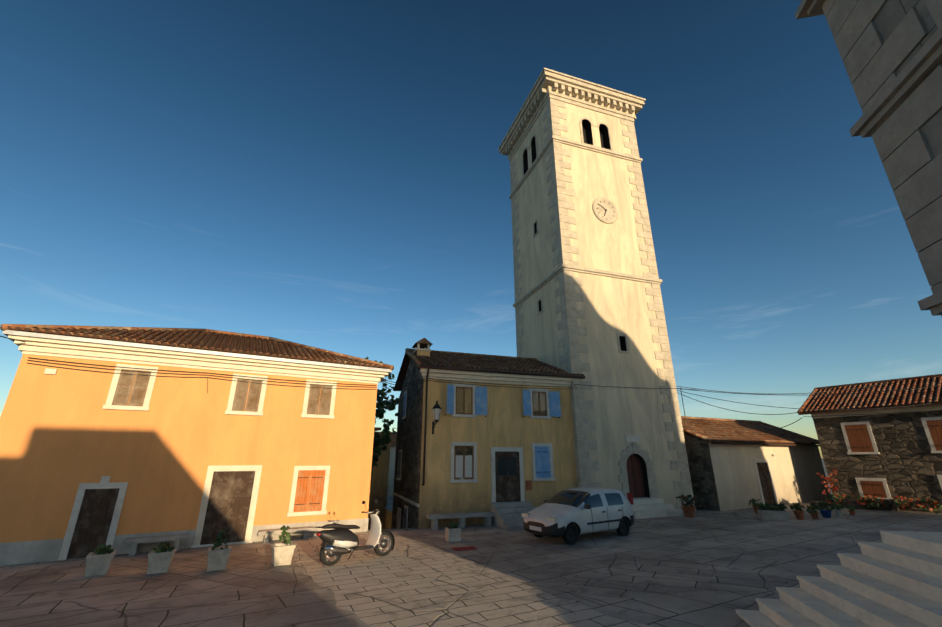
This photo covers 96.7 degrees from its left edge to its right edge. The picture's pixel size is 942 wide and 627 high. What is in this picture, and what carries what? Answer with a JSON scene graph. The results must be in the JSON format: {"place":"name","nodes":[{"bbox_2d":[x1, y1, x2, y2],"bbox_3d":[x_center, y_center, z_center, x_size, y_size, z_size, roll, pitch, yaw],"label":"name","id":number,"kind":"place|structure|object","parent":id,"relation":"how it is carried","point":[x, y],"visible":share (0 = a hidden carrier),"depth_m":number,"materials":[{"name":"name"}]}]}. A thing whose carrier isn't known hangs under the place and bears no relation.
{"place":"outdoors","nodes":[
{"label":"outdoors","id":0,"kind":"place"},
{"bbox_2d":[392,390,418,528],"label":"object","id":1,"kind":"object","parent":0,"point":[405,522],"visible":0.85,"depth_m":19.69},
{"bbox_2d":[0,458,941,626],"bbox_3d":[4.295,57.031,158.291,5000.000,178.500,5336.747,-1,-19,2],"label":"square ground","id":2,"kind":"structure","parent":0,"point":[706,568],"depth_m":8.62,"materials":[{"name":"stone"}]},
{"bbox_2d":[84,544,116,576],"bbox_3d":[-8.612,5.711,9.731,0.490,0.610,0.490,12,-22,-31],"label":"planter","id":3,"kind":"object","parent":2,"relation":"on","point":[99,559],"visible":0.98,"depth_m":9.58,"materials":[{"name":"concrete"}]},
{"bbox_2d":[147,542,176,574],"bbox_3d":[-7.272,5.710,9.838,0.497,0.631,0.490,9,-21,-25],"label":"planter","id":4,"kind":"object","parent":2,"relation":"on","point":[160,557],"visible":1,"depth_m":9.67,"materials":[{"name":"concrete"}]},
{"bbox_2d":[0,330,391,565],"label":"orange house","id":5,"kind":"structure","parent":2,"relation":"on","point":[122,463],"depth_m":13.19,"materials":[{"name":"paint"}]},
{"bbox_2d":[0,324,393,369],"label":"tiled roof","id":6,"kind":"structure","parent":5,"relation":"on","point":[220,341],"depth_m":15.56,"materials":[{"name":"brown tile"}]},
{"bbox_2d":[207,529,231,571],"bbox_3d":[-6.024,5.638,10.040,0.490,0.853,0.490,10,-22,-28],"label":"planter","id":7,"kind":"object","parent":2,"relation":"on","point":[218,557],"visible":1,"depth_m":9.85,"materials":[{"name":"concrete"}]},
{"bbox_2d":[271,525,295,566],"bbox_3d":[-4.653,5.725,10.392,0.490,0.874,0.490,12,-22,-30],"label":"planter","id":8,"kind":"object","parent":2,"relation":"on","point":[282,553],"visible":1,"depth_m":10.21,"materials":[{"name":"concrete"}]},
{"bbox_2d":[315,499,394,565],"bbox_3d":[-2.897,5.539,10.704,0.768,1.444,2.179,-13,-23,32],"label":"parked scooter","id":9,"kind":"object","parent":2,"relation":"on","point":[339,541],"visible":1,"depth_m":10.33,"materials":[{"name":"paint"}]},
{"bbox_2d":[365,356,398,473],"bbox_3d":[-6.845,7.423,23.941,5.623,10.222,5.721,-1,-19,2],"label":"alley tree","id":10,"kind":"object","parent":2,"relation":"on","point":[391,403],"visible":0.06,"depth_m":24.13,"materials":[{"name":"green plant"}]},
{"bbox_2d":[368,427,396,529],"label":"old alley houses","id":11,"kind":"structure","parent":2,"relation":"on","point":[382,482],"depth_m":24.80,"materials":[{"name":"stone"}]},
{"bbox_2d":[445,522,476,550],"bbox_3d":[-0.425,6.552,12.371,0.640,0.526,1.884,6,-20,-17],"label":"planter","id":12,"kind":"object","parent":2,"relation":"on","point":[453,532],"visible":1,"depth_m":12.86,"materials":[{"name":"concrete"}]},
{"bbox_2d":[391,343,584,529],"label":"yellow house","id":13,"kind":"structure","parent":2,"relation":"on","point":[478,453],"depth_m":17.52,"materials":[{"name":"paint"}]},
{"bbox_2d":[0,336,941,429],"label":"overhead cables","id":14,"kind":"object","parent":13,"relation":"attached to","point":[470,384],"visible":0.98,"depth_m":17.42,"materials":[{"name":"black plastic"}]},
{"bbox_2d":[393,338,583,390],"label":"tiled roof","id":15,"kind":"structure","parent":13,"relation":"on","point":[467,360],"depth_m":20.02,"materials":[{"name":"brown tile"}]},
{"bbox_2d":[522,480,633,544],"bbox_3d":[3.412,6.178,13.350,3.680,1.715,1.862,12,-22,-31],"label":"white hatchback car","id":16,"kind":"object","parent":2,"relation":"on","point":[569,515],"visible":1,"depth_m":12.73,"materials":[{"name":"paint"}]},
{"bbox_2d":[498,68,695,518],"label":"tower stone trim","id":17,"kind":"structure","parent":2,"relation":"on","point":[552,91],"depth_m":22.57,"materials":[{"name":"beige stone"}]},
{"bbox_2d":[676,494,702,517],"bbox_3d":[8.962,7.906,17.234,0.995,0.891,0.895,13,-23,-33],"label":"potted plant","id":18,"kind":"object","parent":2,"relation":"on","point":[689,511],"visible":1,"depth_m":17.12,"materials":[{"name":"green plant"}]},
{"bbox_2d":[749,498,761,513],"bbox_3d":[12.228,8.242,17.934,0.550,0.603,0.422,-9,-21,24],"label":"pot","id":19,"kind":"object","parent":2,"relation":"on","point":[754,505],"visible":0.81,"depth_m":17.89,"materials":[{"name":"ceramic"}]},
{"bbox_2d":[680,387,831,510],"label":"building","id":20,"kind":"structure","parent":2,"relation":"on","point":[726,477],"depth_m":20.68,"materials":[{"name":"paint"}]},
{"bbox_2d":[681,416,819,445],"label":"building roof","id":21,"kind":"structure","parent":20,"relation":"on","point":[726,431],"depth_m":22.75,"materials":[{"name":"brown tile"}]},
{"bbox_2d":[757,502,789,519],"bbox_3d":[11.639,7.618,16.158,1.034,0.587,0.411,-4,-20,13],"label":"planter box","id":22,"kind":"object","parent":2,"relation":"on","point":[766,511],"visible":1,"depth_m":16.02,"materials":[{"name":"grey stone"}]},
{"bbox_2d":[790,502,807,519],"bbox_3d":[12.495,7.545,16.001,0.594,0.581,0.513,-1,-19,2],"label":"pot","id":23,"kind":"object","parent":2,"relation":"on","point":[798,511],"visible":1,"depth_m":15.90,"materials":[{"name":"ceramic"}]},
{"bbox_2d":[804,505,819,518],"bbox_3d":[13.049,7.587,16.010,0.459,0.485,0.391,-1,-19,2],"label":"pot","id":24,"kind":"object","parent":2,"relation":"on","point":[814,512],"visible":1,"depth_m":15.94,"materials":[{"name":"ceramic"}]},
{"bbox_2d":[812,501,831,517],"bbox_3d":[13.763,7.627,16.336,0.610,0.604,0.468,8,-21,-22],"label":"blue pot","id":25,"kind":"object","parent":2,"relation":"on","point":[826,513],"visible":0.98,"depth_m":16.27,"materials":[{"name":"ceramic"}]},
{"bbox_2d":[830,504,845,516],"bbox_3d":[14.470,7.763,16.553,0.462,0.467,0.489,-1,-19,2],"label":"white pot","id":26,"kind":"object","parent":2,"relation":"on","point":[838,511],"visible":1,"depth_m":16.45,"materials":[{"name":"ceramic"}]},
{"bbox_2d":[735,0,941,626],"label":"church","id":27,"kind":"structure","parent":2,"relation":"on","point":[890,51],"depth_m":6.71,"materials":[{"name":"stone"}]},
{"bbox_2d":[847,505,855,514],"bbox_3d":[15.242,7.863,16.765,0.238,0.394,0.450,-10,-21,26],"label":"pot","id":28,"kind":"object","parent":2,"relation":"on","point":[851,510],"visible":1,"depth_m":16.72,"materials":[{"name":"ceramic"}]},
{"bbox_2d":[797,374,941,414],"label":"tiled roof","id":29,"kind":"structure","parent":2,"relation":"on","point":[900,397],"depth_m":20.85,"materials":[{"name":"red tile"}]},
{"bbox_2d":[809,405,941,512],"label":"stone house","id":30,"kind":"structure","parent":2,"relation":"on","point":[893,453],"depth_m":19.32,"materials":[{"name":"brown stone"}]},
{"bbox_2d":[817,469,941,513],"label":"flowering shrubs","id":31,"kind":"object","parent":2,"relation":"on","point":[870,501],"visible":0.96,"depth_m":17.92,"materials":[{"name":"green plant"}]},
{"bbox_2d":[0,0,941,457],"label":"sky","id":32,"kind":"structure","parent":0,"point":[331,175],"materials":[{"name":"blue"}]},
{"bbox_2d":[513,103,691,508],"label":"bell tower","id":33,"kind":"structure","parent":0,"point":[611,306],"depth_m":22.07,"materials":[{"name":"stone"}]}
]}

